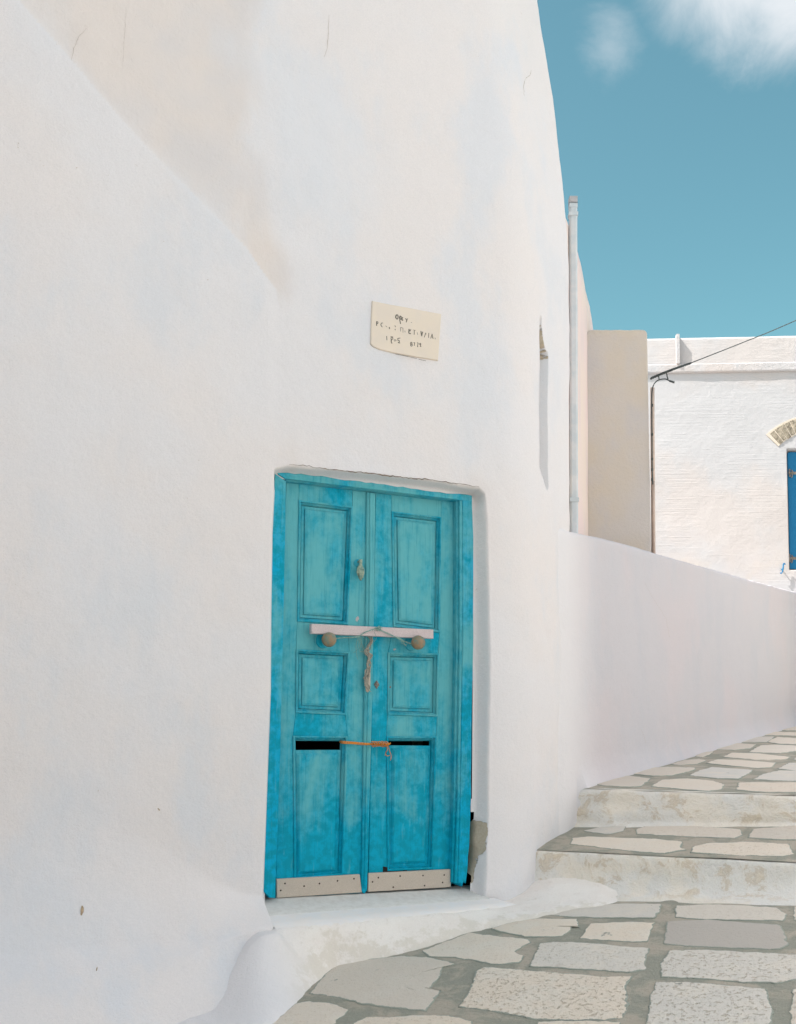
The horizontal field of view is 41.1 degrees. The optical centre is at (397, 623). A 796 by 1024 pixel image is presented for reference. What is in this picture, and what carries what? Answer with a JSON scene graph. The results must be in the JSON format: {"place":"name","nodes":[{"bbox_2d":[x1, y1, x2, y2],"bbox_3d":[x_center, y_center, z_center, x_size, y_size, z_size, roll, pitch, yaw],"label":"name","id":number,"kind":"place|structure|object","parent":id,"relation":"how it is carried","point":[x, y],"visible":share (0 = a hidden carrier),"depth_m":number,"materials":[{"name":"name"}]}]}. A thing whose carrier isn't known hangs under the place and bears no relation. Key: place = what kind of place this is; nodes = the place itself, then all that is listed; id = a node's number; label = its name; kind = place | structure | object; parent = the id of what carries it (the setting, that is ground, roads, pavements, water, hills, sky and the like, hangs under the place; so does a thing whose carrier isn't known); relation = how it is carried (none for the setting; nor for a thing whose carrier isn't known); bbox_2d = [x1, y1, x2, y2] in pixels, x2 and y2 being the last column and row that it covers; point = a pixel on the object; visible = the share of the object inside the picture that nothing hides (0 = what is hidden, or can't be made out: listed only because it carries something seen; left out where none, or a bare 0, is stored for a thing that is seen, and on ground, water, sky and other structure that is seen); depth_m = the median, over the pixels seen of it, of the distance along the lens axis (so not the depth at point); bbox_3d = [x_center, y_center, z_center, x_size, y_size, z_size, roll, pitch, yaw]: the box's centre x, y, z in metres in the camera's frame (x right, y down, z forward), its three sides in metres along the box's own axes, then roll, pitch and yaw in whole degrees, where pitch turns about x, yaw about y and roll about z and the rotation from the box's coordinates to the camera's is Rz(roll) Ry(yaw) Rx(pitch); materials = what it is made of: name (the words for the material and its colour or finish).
{"place":"outdoors","nodes":[
{"label":"outdoors","id":0,"kind":"place"},
{"bbox_2d":[273,900,795,1023],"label":"street","id":1,"kind":"structure","parent":0,"point":[639,962],"depth_m":4.04,"materials":[{"name":"stone"}]},
{"bbox_2d":[0,0,569,1023],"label":"house","id":2,"kind":"structure","parent":1,"relation":"on","point":[238,454],"depth_m":4.79,"materials":[{"name":"paint"}]},
{"bbox_2d":[275,483,365,897],"bbox_3d":[-0.332,0.292,4.892,0.423,1.898,0.172,3,-6,-25],"label":"door leaf","id":3,"kind":"structure","parent":2,"relation":"in","point":[320,804],"depth_m":4.92,"materials":[{"name":"teal paint"}]},
{"bbox_2d":[309,624,432,638],"bbox_3d":[-0.118,0.039,5.007,0.631,0.051,0.026,3,-6,-25],"label":"wooden bar","id":4,"kind":"object","parent":3,"relation":"attached to","point":[323,629],"visible":1,"depth_m":4.98,"materials":[{"name":"white wood"}]},
{"bbox_2d":[339,741,391,759],"bbox_3d":[-0.141,0.597,4.988,0.276,0.092,0.077,3,-6,-26],"label":"orange cord","id":5,"kind":"object","parent":2,"relation":"attached to","point":[378,744],"visible":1,"depth_m":4.97,"materials":[{"name":"fabric"}]},
{"bbox_2d":[336,626,410,658],"bbox_3d":[-0.110,0.092,4.998,0.531,0.161,0.047,3,-6,-22],"label":"twine","id":6,"kind":"object","parent":2,"relation":"attached to","point":[377,629],"visible":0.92,"depth_m":4.98,"materials":[{"name":"brown fabric"}]},
{"bbox_2d":[370,301,440,360],"bbox_3d":[0.036,-1.403,5.131,0.376,0.252,0.031,3,-6,-25],"label":"plaque","id":7,"kind":"object","parent":2,"relation":"attached to","point":[405,331],"visible":1,"depth_m":5.12,"materials":[{"name":"beige stone"}]},
{"bbox_2d":[360,492,452,893],"bbox_3d":[0.068,0.316,5.083,0.510,1.904,0.172,3,-6,-25],"label":"door leaf","id":8,"kind":"structure","parent":2,"relation":"in","point":[405,824],"depth_m":5.11,"materials":[{"name":"teal paint"}]},
{"bbox_2d":[177,877,616,1023],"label":"whitewashed pavement edge","id":9,"kind":"object","parent":1,"relation":"on","point":[276,974],"visible":0.48,"depth_m":4.51,"materials":[{"name":"white paint"}]},
{"bbox_2d":[534,850,795,905],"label":"step riser","id":10,"kind":"object","parent":1,"relation":"on","point":[651,878],"visible":0.77,"depth_m":4.90,"materials":[{"name":"white paint"}]},
{"bbox_2d":[537,825,795,861],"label":"step tread","id":11,"kind":"object","parent":10,"relation":"on","point":[763,843],"visible":0.99,"depth_m":5.16,"materials":[{"name":"stone"}]},
{"bbox_2d":[574,788,795,827],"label":"step riser","id":12,"kind":"object","parent":11,"relation":"on","point":[607,807],"visible":0.89,"depth_m":5.47,"materials":[{"name":"white paint"}]},
{"bbox_2d":[537,0,795,338],"label":"sky","id":13,"kind":"structure","parent":0,"point":[675,119],"materials":[{"name":"blue"}]},
{"bbox_2d":[587,726,795,794],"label":"street","id":14,"kind":"structure","parent":0,"point":[765,764],"depth_m":6.42,"materials":[{"name":"stone"}]},
{"bbox_2d":[557,528,795,834],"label":"street wall","id":15,"kind":"structure","parent":14,"relation":"on","point":[665,660],"depth_m":7.07,"materials":[{"name":"paint"}]},
{"label":"ground","id":16,"kind":"structure","parent":0,"visible":0},
{"bbox_2d":[412,196,592,745],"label":"house","id":17,"kind":"structure","parent":16,"relation":"on","point":[580,322],"depth_m":6.56,"materials":[{"name":"paint"}]},
{"bbox_2d":[587,330,650,551],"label":"plaster pier","id":18,"kind":"structure","parent":16,"relation":"on","point":[618,470],"depth_m":8.17,"materials":[{"name":"beige paint"}]},
{"bbox_2d":[651,373,674,484],"bbox_3d":[2.034,-1.497,8.148,0.189,0.878,0.016,1,-6,0],"label":"service lead","id":19,"kind":"object","parent":18,"relation":"attached to","point":[671,381],"visible":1,"depth_m":8.15,"materials":[{"name":"black rubber"}]},
{"bbox_2d":[650,320,795,379],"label":"overhead cable","id":20,"kind":"object","parent":18,"relation":"attached to","point":[667,371],"visible":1,"depth_m":8.32,"materials":[{"name":"black rubber"}]},
{"bbox_2d":[647,334,795,592],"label":"house","id":21,"kind":"structure","parent":16,"relation":"on","point":[725,461],"depth_m":13.47,"materials":[{"name":"white paint"}]},
{"bbox_2d":[650,387,655,553],"bbox_3d":[1.957,-1.143,8.153,0.034,1.377,0.053,-2,-6,22],"label":"conduit","id":22,"kind":"object","parent":21,"relation":"attached to","point":[653,549],"visible":0.79,"depth_m":8.14,"materials":[{"name":"grey metal"}]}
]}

